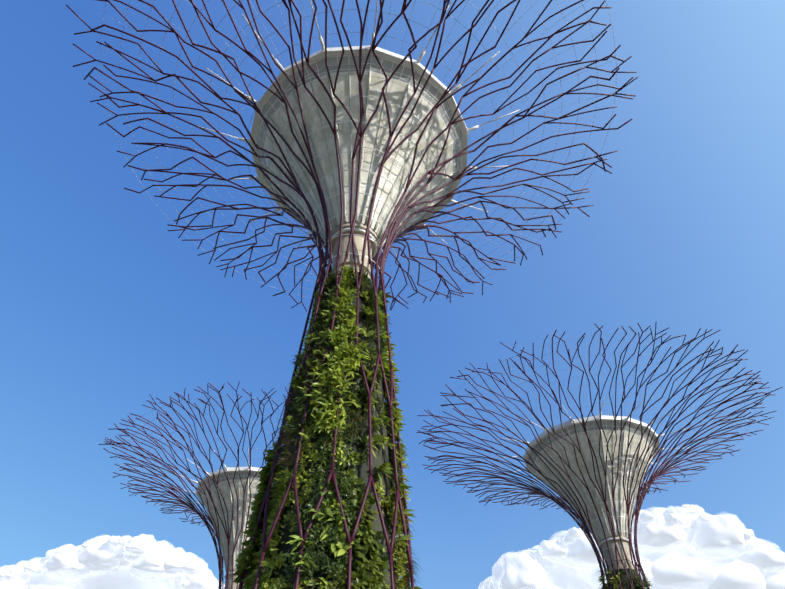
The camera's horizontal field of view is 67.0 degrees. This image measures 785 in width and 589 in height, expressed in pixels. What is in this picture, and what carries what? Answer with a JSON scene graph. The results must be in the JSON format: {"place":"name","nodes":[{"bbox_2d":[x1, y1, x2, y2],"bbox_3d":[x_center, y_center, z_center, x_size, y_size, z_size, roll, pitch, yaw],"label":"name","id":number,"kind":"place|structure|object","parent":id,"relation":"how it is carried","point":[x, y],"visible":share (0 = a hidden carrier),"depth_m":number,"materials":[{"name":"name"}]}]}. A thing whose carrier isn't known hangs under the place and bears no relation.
{"place":"outdoors","nodes":[
{"label":"outdoors","id":0,"kind":"place"},
{"bbox_2d":[0,564,20,579],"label":"cloud","id":1,"kind":"structure","parent":0,"point":[8,572],"depth_m":5758.87,"materials":[{"name":"white"}]},
{"bbox_2d":[0,578,26,588],"bbox_3d":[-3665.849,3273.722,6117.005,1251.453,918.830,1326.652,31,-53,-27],"label":"cloud","id":2,"kind":"structure","parent":0,"point":[20,583],"depth_m":5739.72,"materials":[{"name":"white"}]},
{"bbox_2d":[17,564,24,575],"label":"cloud","id":3,"kind":"structure","parent":0,"point":[21,572],"depth_m":5826.41,"materials":[{"name":"white"}]},
{"bbox_2d":[14,560,30,578],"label":"cloud","id":4,"kind":"structure","parent":0,"point":[26,575],"depth_m":5869.22,"materials":[{"name":"white"}]},
{"bbox_2d":[23,560,42,574],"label":"cloud","id":5,"kind":"structure","parent":0,"point":[33,566],"depth_m":5818.40,"materials":[{"name":"white"}]},
{"bbox_2d":[38,557,46,565],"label":"cloud","id":6,"kind":"structure","parent":0,"point":[41,561],"depth_m":5914.12,"materials":[{"name":"white"}]},
{"bbox_2d":[45,547,58,560],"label":"cloud","id":7,"kind":"structure","parent":0,"point":[48,552],"depth_m":5905.84,"materials":[{"name":"white"}]},
{"bbox_2d":[27,568,83,588],"bbox_3d":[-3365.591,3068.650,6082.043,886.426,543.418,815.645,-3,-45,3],"label":"cloud","id":8,"kind":"structure","parent":0,"point":[46,580],"depth_m":5842.34,"materials":[{"name":"white"}]},
{"bbox_2d":[53,544,77,555],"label":"cloud","id":9,"kind":"structure","parent":0,"point":[68,549],"depth_m":5848.58,"materials":[{"name":"white"}]},
{"bbox_2d":[42,549,90,579],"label":"cloud","id":10,"kind":"structure","parent":0,"point":[58,563],"depth_m":5777.40,"materials":[{"name":"white"}]},
{"bbox_2d":[82,538,98,548],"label":"cloud","id":11,"kind":"structure","parent":0,"point":[91,542],"depth_m":5873.44,"materials":[{"name":"white"}]},
{"bbox_2d":[77,537,123,573],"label":"cloud","id":12,"kind":"structure","parent":0,"point":[100,556],"depth_m":5823.16,"materials":[{"name":"white"}]},
{"bbox_2d":[96,535,110,540],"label":"cloud","id":13,"kind":"structure","parent":0,"point":[104,537],"depth_m":6065.93,"materials":[{"name":"white"}]},
{"bbox_2d":[108,536,120,546],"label":"cloud","id":14,"kind":"structure","parent":0,"point":[113,540],"depth_m":5812.04,"materials":[{"name":"white"}]},
{"bbox_2d":[80,567,167,588],"bbox_3d":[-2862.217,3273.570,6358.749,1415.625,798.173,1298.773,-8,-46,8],"label":"cloud","id":15,"kind":"structure","parent":0,"point":[123,578],"depth_m":5931.93,"materials":[{"name":"white"}]},
{"bbox_2d":[116,535,131,568],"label":"cloud","id":16,"kind":"structure","parent":0,"point":[124,562],"depth_m":5909.31,"materials":[{"name":"white"}]},
{"bbox_2d":[119,537,128,545],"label":"cloud","id":17,"kind":"structure","parent":0,"point":[123,540],"depth_m":5819.84,"materials":[{"name":"white"}]},
{"bbox_2d":[121,536,151,554],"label":"cloud","id":18,"kind":"structure","parent":0,"point":[137,545],"depth_m":5781.98,"materials":[{"name":"white"}]},
{"bbox_2d":[124,542,156,565],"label":"cloud","id":19,"kind":"structure","parent":0,"point":[129,556],"depth_m":5829.82,"materials":[{"name":"white"}]},
{"bbox_2d":[138,534,155,547],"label":"cloud","id":20,"kind":"structure","parent":0,"point":[150,539],"depth_m":5916.09,"materials":[{"name":"white"}]},
{"bbox_2d":[129,540,177,581],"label":"cloud","id":21,"kind":"structure","parent":0,"point":[149,564],"depth_m":5798.22,"materials":[{"name":"white"}]},
{"bbox_2d":[161,580,174,588],"bbox_3d":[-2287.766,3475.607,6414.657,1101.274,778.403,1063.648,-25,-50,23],"label":"cloud","id":22,"kind":"structure","parent":0,"point":[169,585],"depth_m":6265.02,"materials":[{"name":"white"}]},
{"bbox_2d":[157,547,187,577],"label":"cloud","id":23,"kind":"structure","parent":0,"point":[175,564],"depth_m":5791.34,"materials":[{"name":"white"}]},
{"bbox_2d":[167,552,207,585],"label":"cloud","id":24,"kind":"structure","parent":0,"point":[203,564],"depth_m":6162.61,"materials":[{"name":"white"}]},
{"bbox_2d":[182,560,201,574],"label":"cloud","id":25,"kind":"structure","parent":0,"point":[192,567],"depth_m":5809.17,"materials":[{"name":"white"}]},
{"bbox_2d":[187,554,200,563],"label":"cloud","id":26,"kind":"structure","parent":0,"point":[190,557],"depth_m":6077.65,"materials":[{"name":"white"}]},
{"bbox_2d":[173,568,217,588],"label":"cloud","id":27,"kind":"structure","parent":0,"point":[190,581],"depth_m":5954.33,"materials":[{"name":"white"}]},
{"bbox_2d":[201,572,213,583],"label":"cloud","id":28,"kind":"structure","parent":0,"point":[207,576],"depth_m":5986.09,"materials":[{"name":"white"}]},
{"bbox_2d":[203,584,215,588],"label":"cloud","id":29,"kind":"structure","parent":0,"point":[209,586],"depth_m":5825.19,"materials":[{"name":"white"}]},
{"bbox_2d":[213,581,224,588],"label":"cloud","id":30,"kind":"structure","parent":0,"point":[216,584],"depth_m":6036.82,"materials":[{"name":"white"}]},
{"bbox_2d":[0,0,784,588],"label":"sky","id":31,"kind":"structure","parent":0,"point":[104,308],"materials":[{"name":"blue"}]},
{"bbox_2d":[478,576,491,588],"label":"cloud","id":32,"kind":"structure","parent":0,"point":[483,585],"depth_m":5309.64,"materials":[{"name":"white"}]},
{"bbox_2d":[488,581,500,588],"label":"cloud","id":33,"kind":"structure","parent":0,"point":[491,586],"depth_m":5095.93,"materials":[{"name":"white"}]},
{"bbox_2d":[492,550,546,588],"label":"cloud","id":34,"kind":"structure","parent":0,"point":[514,570],"depth_m":4945.26,"materials":[{"name":"white"}]},
{"bbox_2d":[527,551,535,555],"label":"cloud","id":35,"kind":"structure","parent":0,"point":[531,553],"depth_m":5108.04,"materials":[{"name":"white"}]},
{"bbox_2d":[521,545,556,566],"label":"cloud","id":36,"kind":"structure","parent":0,"point":[544,562],"depth_m":5082.79,"materials":[{"name":"white"}]},
{"bbox_2d":[539,539,568,561],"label":"cloud","id":37,"kind":"structure","parent":0,"point":[555,549],"depth_m":5028.17,"materials":[{"name":"white"}]},
{"bbox_2d":[543,566,580,574],"bbox_3d":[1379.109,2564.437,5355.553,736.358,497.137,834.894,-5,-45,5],"label":"cloud","id":38,"kind":"structure","parent":0,"point":[574,572],"depth_m":5100.18,"materials":[{"name":"white"}]},
{"bbox_2d":[539,564,587,588],"bbox_3d":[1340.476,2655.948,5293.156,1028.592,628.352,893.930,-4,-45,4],"label":"cloud","id":39,"kind":"structure","parent":0,"point":[560,576],"depth_m":5013.49,"materials":[{"name":"white"}]},
{"bbox_2d":[560,535,574,544],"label":"cloud","id":40,"kind":"structure","parent":0,"point":[567,539],"depth_m":5023.59,"materials":[{"name":"white"}]},
{"bbox_2d":[549,530,589,571],"bbox_3d":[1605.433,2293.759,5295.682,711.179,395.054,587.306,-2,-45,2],"label":"cloud","id":41,"kind":"structure","parent":0,"point":[564,562],"depth_m":5093.93,"materials":[{"name":"white"}]},
{"bbox_2d":[564,527,581,538],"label":"cloud","id":42,"kind":"structure","parent":0,"point":[574,532],"depth_m":5014.17,"materials":[{"name":"white"}]},
{"bbox_2d":[562,530,604,570],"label":"cloud","id":43,"kind":"structure","parent":0,"point":[580,549],"depth_m":4956.39,"materials":[{"name":"white"}]},
{"bbox_2d":[587,583,601,588],"bbox_3d":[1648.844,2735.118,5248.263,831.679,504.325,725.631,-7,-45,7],"label":"cloud","id":44,"kind":"structure","parent":0,"point":[592,586],"depth_m":5078.60,"materials":[{"name":"white"}]},
{"bbox_2d":[579,546,653,588],"bbox_3d":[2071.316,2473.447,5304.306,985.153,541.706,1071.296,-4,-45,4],"label":"cloud","id":45,"kind":"structure","parent":0,"point":[591,574],"depth_m":4945.53,"materials":[{"name":"white"}]},
{"bbox_2d":[632,515,643,542],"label":"cloud","id":46,"kind":"structure","parent":0,"point":[640,530],"depth_m":4983.00,"materials":[{"name":"white"}]},
{"bbox_2d":[638,510,654,522],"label":"cloud","id":47,"kind":"structure","parent":0,"point":[645,516],"depth_m":4956.91,"materials":[{"name":"white"}]},
{"bbox_2d":[632,507,686,551],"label":"cloud","id":48,"kind":"structure","parent":0,"point":[659,533],"depth_m":4934.55,"materials":[{"name":"white"}]},
{"bbox_2d":[646,580,688,588],"bbox_3d":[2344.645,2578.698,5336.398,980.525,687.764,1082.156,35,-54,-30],"label":"cloud","id":49,"kind":"structure","parent":0,"point":[655,585],"depth_m":4905.77,"materials":[{"name":"white"}]},
{"bbox_2d":[665,508,678,514],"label":"cloud","id":50,"kind":"structure","parent":0,"point":[669,511],"depth_m":4963.99,"materials":[{"name":"white"}]},
{"bbox_2d":[664,512,682,525],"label":"cloud","id":51,"kind":"structure","parent":0,"point":[675,518],"depth_m":4931.77,"materials":[{"name":"white"}]},
{"bbox_2d":[638,545,720,588],"bbox_3d":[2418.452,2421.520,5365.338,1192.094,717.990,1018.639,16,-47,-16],"label":"cloud","id":52,"kind":"structure","parent":0,"point":[687,568],"depth_m":4895.83,"materials":[{"name":"white"}]},
{"bbox_2d":[666,506,693,535],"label":"cloud","id":53,"kind":"structure","parent":0,"point":[687,526],"depth_m":5053.09,"materials":[{"name":"white"}]},
{"bbox_2d":[676,513,705,552],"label":"cloud","id":54,"kind":"structure","parent":0,"point":[688,539],"depth_m":5049.87,"materials":[{"name":"white"}]},
{"bbox_2d":[682,504,704,514],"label":"cloud","id":55,"kind":"structure","parent":0,"point":[692,509],"depth_m":5096.52,"materials":[{"name":"white"}]},
{"bbox_2d":[695,513,712,522],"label":"cloud","id":56,"kind":"structure","parent":0,"point":[703,517],"depth_m":5006.01,"materials":[{"name":"white"}]},
{"bbox_2d":[692,512,753,559],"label":"cloud","id":57,"kind":"structure","parent":0,"point":[723,532],"depth_m":4936.51,"materials":[{"name":"white"}]},
{"bbox_2d":[696,550,766,577],"bbox_3d":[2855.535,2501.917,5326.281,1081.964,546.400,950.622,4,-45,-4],"label":"cloud","id":58,"kind":"structure","parent":0,"point":[761,571],"depth_m":4988.97,"materials":[{"name":"white"}]},
{"bbox_2d":[716,523,751,551],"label":"cloud","id":59,"kind":"structure","parent":0,"point":[747,535],"depth_m":4921.31,"materials":[{"name":"white"}]},
{"bbox_2d":[706,560,765,588],"bbox_3d":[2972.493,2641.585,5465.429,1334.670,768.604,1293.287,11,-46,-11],"label":"cloud","id":60,"kind":"structure","parent":0,"point":[737,574],"depth_m":4864.85,"materials":[{"name":"white"}]},
{"bbox_2d":[745,528,754,539],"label":"cloud","id":61,"kind":"structure","parent":0,"point":[751,532],"depth_m":4976.33,"materials":[{"name":"white"}]},
{"bbox_2d":[736,538,784,572],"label":"cloud","id":62,"kind":"structure","parent":0,"point":[762,557],"depth_m":4939.40,"materials":[{"name":"white"}]},
{"bbox_2d":[760,539,784,588],"bbox_3d":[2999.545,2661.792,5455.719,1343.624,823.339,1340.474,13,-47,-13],"label":"cloud","id":63,"kind":"structure","parent":0,"point":[774,580],"depth_m":4913.11,"materials":[{"name":"white"}]},
{"label":"ground","id":64,"kind":"structure","parent":0,"visible":0},
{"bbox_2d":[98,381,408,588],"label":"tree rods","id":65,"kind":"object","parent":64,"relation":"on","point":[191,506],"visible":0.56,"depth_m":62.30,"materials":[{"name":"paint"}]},
{"bbox_2d":[115,396,284,555],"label":"thin wires","id":66,"kind":"object","parent":65,"relation":"attached to","point":[196,464],"visible":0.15,"depth_m":62.14,"materials":[{"name":"grey metal"}]},
{"bbox_2d":[170,449,256,503],"bbox_3d":[-15.872,23.056,67.534,18.796,1.450,18.796,0,-45,0],"label":"support strut","id":67,"kind":"object","parent":65,"relation":"on","point":[215,477],"visible":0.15,"depth_m":63.72,"materials":[{"name":"white paint"}]},
{"bbox_2d":[195,486,256,584],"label":"horizontal rings","id":68,"kind":"object","parent":65,"relation":"attached to","point":[229,526],"visible":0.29,"depth_m":62.02,"materials":[{"name":"white metal"}]},
{"bbox_2d":[203,480,260,569],"bbox_3d":[-15.872,26.314,64.275,10.848,7.750,10.848,0,-45,0],"label":"funnel","id":69,"kind":"object","parent":68,"relation":"on","point":[240,491],"visible":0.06,"depth_m":62.97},
{"bbox_2d":[203,479,258,572],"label":"vertical ribs","id":70,"kind":"object","parent":69,"relation":"attached to","point":[224,556],"visible":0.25,"depth_m":62.52,"materials":[{"name":"grey metal"}]},
{"bbox_2d":[200,472,274,498],"bbox_3d":[-15.872,23.344,67.246,11.891,0.648,11.891,0,-45,0],"label":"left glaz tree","id":71,"kind":"object","parent":69,"relation":"on","point":[243,475],"visible":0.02,"depth_m":63.42,"materials":[{"name":"grey glass"}]},
{"bbox_2d":[197,467,272,501],"bbox_3d":[-15.872,23.231,67.359,12.567,1.170,12.567,0,-45,0],"label":"rim","id":72,"kind":"object","parent":71,"relation":"attached to","point":[242,469],"visible":0.08,"depth_m":63.42,"materials":[{"name":"white paint"}]},
{"bbox_2d":[232,264,423,588],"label":"climbing plants","id":73,"kind":"object","parent":64,"relation":"on","point":[369,577],"visible":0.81,"depth_m":19.06,"materials":[{"name":"green plant"}]},
{"bbox_2d":[267,271,399,588],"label":"tree","id":74,"kind":"object","parent":64,"relation":"on","point":[382,456],"visible":0.21,"depth_m":18.84,"materials":[{"name":"plant"}]},
{"bbox_2d":[328,222,378,278],"bbox_3d":[-1.929,-1.029,27.776,2.500,5.000,2.500,0,-45,0],"label":"column collar","id":75,"kind":"object","parent":74,"relation":"on","point":[358,240],"visible":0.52,"depth_m":28.03,"materials":[{"name":"concrete"}]},
{"bbox_2d":[329,228,376,258],"bbox_3d":[-1.929,-2.337,29.084,2.380,0.156,2.380,0,-45,0],"label":"ring","id":76,"kind":"object","parent":75,"relation":"attached to","point":[355,229],"visible":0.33,"depth_m":28.43,"materials":[{"name":"white paint"}]},
{"bbox_2d":[66,0,637,588],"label":"tree rods","id":77,"kind":"object","parent":64,"relation":"on","point":[376,258],"visible":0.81,"depth_m":31.29,"materials":[{"name":"paint"}]},
{"bbox_2d":[254,69,461,276],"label":"horizontal rings","id":78,"kind":"object","parent":77,"relation":"attached to","point":[355,169],"visible":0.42,"depth_m":30.30,"materials":[{"name":"white metal"}]},
{"bbox_2d":[264,72,451,243],"bbox_3d":[-1.929,-5.112,31.859,10.848,7.150,10.848,0,-45,0],"label":"funnel","id":79,"kind":"object","parent":78,"relation":"attached to","point":[396,94],"visible":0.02,"depth_m":30.59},
{"bbox_2d":[262,71,453,251],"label":"vertical ribs","id":80,"kind":"object","parent":79,"relation":"attached to","point":[323,236],"visible":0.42,"depth_m":30.32,"materials":[{"name":"grey metal"}]},
{"bbox_2d":[255,55,461,227],"bbox_3d":[-1.929,-7.871,34.617,12.023,0.648,12.023,0,-45,0],"label":"rim","id":81,"kind":"object","parent":79,"relation":"on","point":[407,71],"visible":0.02,"depth_m":31.55,"materials":[{"name":"grey"}]},
{"bbox_2d":[100,0,616,303],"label":"thin cables","id":82,"kind":"object","parent":77,"relation":"attached to","point":[356,133],"visible":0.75,"depth_m":32.78,"materials":[{"name":"grey metal"}]},
{"bbox_2d":[198,0,519,260],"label":"support strut","id":83,"kind":"object","parent":77,"relation":"attached to","point":[370,63],"visible":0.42,"depth_m":32.08,"materials":[{"name":"white paint"}]},
{"bbox_2d":[249,45,467,235],"bbox_3d":[-1.929,-7.983,34.730,12.696,1.170,12.696,0,-45,0],"label":"rim tree","id":84,"kind":"object","parent":83,"relation":"attached to","point":[389,55],"visible":0.33,"depth_m":31.73,"materials":[{"name":"white paint"}]},
{"bbox_2d":[416,322,782,588],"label":"tree rods","id":85,"kind":"object","parent":64,"relation":"on","point":[562,504],"visible":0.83,"depth_m":56.94,"materials":[{"name":"paint"}]},
{"bbox_2d":[430,334,755,533],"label":"thin wires","id":86,"kind":"object","parent":85,"relation":"attached to","point":[590,431],"visible":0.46,"depth_m":57.17,"materials":[{"name":"grey metal"}]},
{"bbox_2d":[534,442,660,570],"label":"horizontal rings","id":87,"kind":"object","parent":85,"relation":"attached to","point":[600,487],"visible":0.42,"depth_m":56.13,"materials":[{"name":"white metal"}]},
{"bbox_2d":[535,430,651,540],"bbox_3d":[20.745,20.218,58.532,11.964,8.250,11.964,0,-45,0],"label":"funnel","id":88,"kind":"object","parent":87,"relation":"attached to","point":[586,452],"visible":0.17,"depth_m":57.21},
{"bbox_2d":[533,430,652,542],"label":"vertical ribs","id":89,"kind":"object","parent":88,"relation":"attached to","point":[626,521],"visible":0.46,"depth_m":56.91,"materials":[{"name":"grey metal"}]},
{"bbox_2d":[499,397,686,490],"bbox_3d":[20.745,16.915,61.835,19.965,1.077,19.965,0,-45,0],"label":"support strut","id":90,"kind":"object","parent":88,"relation":"on","point":[594,429],"visible":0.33,"depth_m":58.65,"materials":[{"name":"white paint"}]},
{"bbox_2d":[524,415,658,481],"bbox_3d":[20.745,16.958,61.792,13.781,1.170,13.781,0,-45,0],"label":"rim","id":91,"kind":"object","parent":90,"relation":"attached to","point":[543,435],"visible":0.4,"depth_m":58.10,"materials":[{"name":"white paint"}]},
{"bbox_2d":[607,568,641,588],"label":"tree","id":92,"kind":"object","parent":64,"relation":"on","point":[623,578],"visible":0.33,"depth_m":52.03,"materials":[{"name":"plant"}]},
{"bbox_2d":[600,535,634,573],"bbox_3d":[20.745,24.584,54.166,2.760,4.700,2.760,0,-45,0],"label":"tree collar","id":93,"kind":"object","parent":92,"relation":"on","point":[612,549],"visible":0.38,"depth_m":53.93,"materials":[{"name":"concrete"}]},
{"bbox_2d":[598,537,628,547],"bbox_3d":[20.745,23.382,55.368,2.980,0.156,2.980,0,-45,0],"label":"collar ring","id":94,"kind":"object","parent":93,"relation":"attached to","point":[603,541],"visible":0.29,"depth_m":54.50,"materials":[{"name":"white paint"}]},
{"bbox_2d":[598,568,652,588],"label":"plants","id":95,"kind":"object","parent":64,"relation":"on","point":[615,580],"visible":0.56,"depth_m":51.91,"materials":[{"name":"green plant"}]},
{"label":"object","id":96,"kind":"object","parent":64,"relation":"on","visible":0},
{"bbox_2d":[225,570,238,588],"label":"column collar","id":97,"kind":"object","parent":96,"relation":"on","point":[230,582],"visible":0.23,"depth_m":60.03,"materials":[{"name":"concrete"}]}
]}

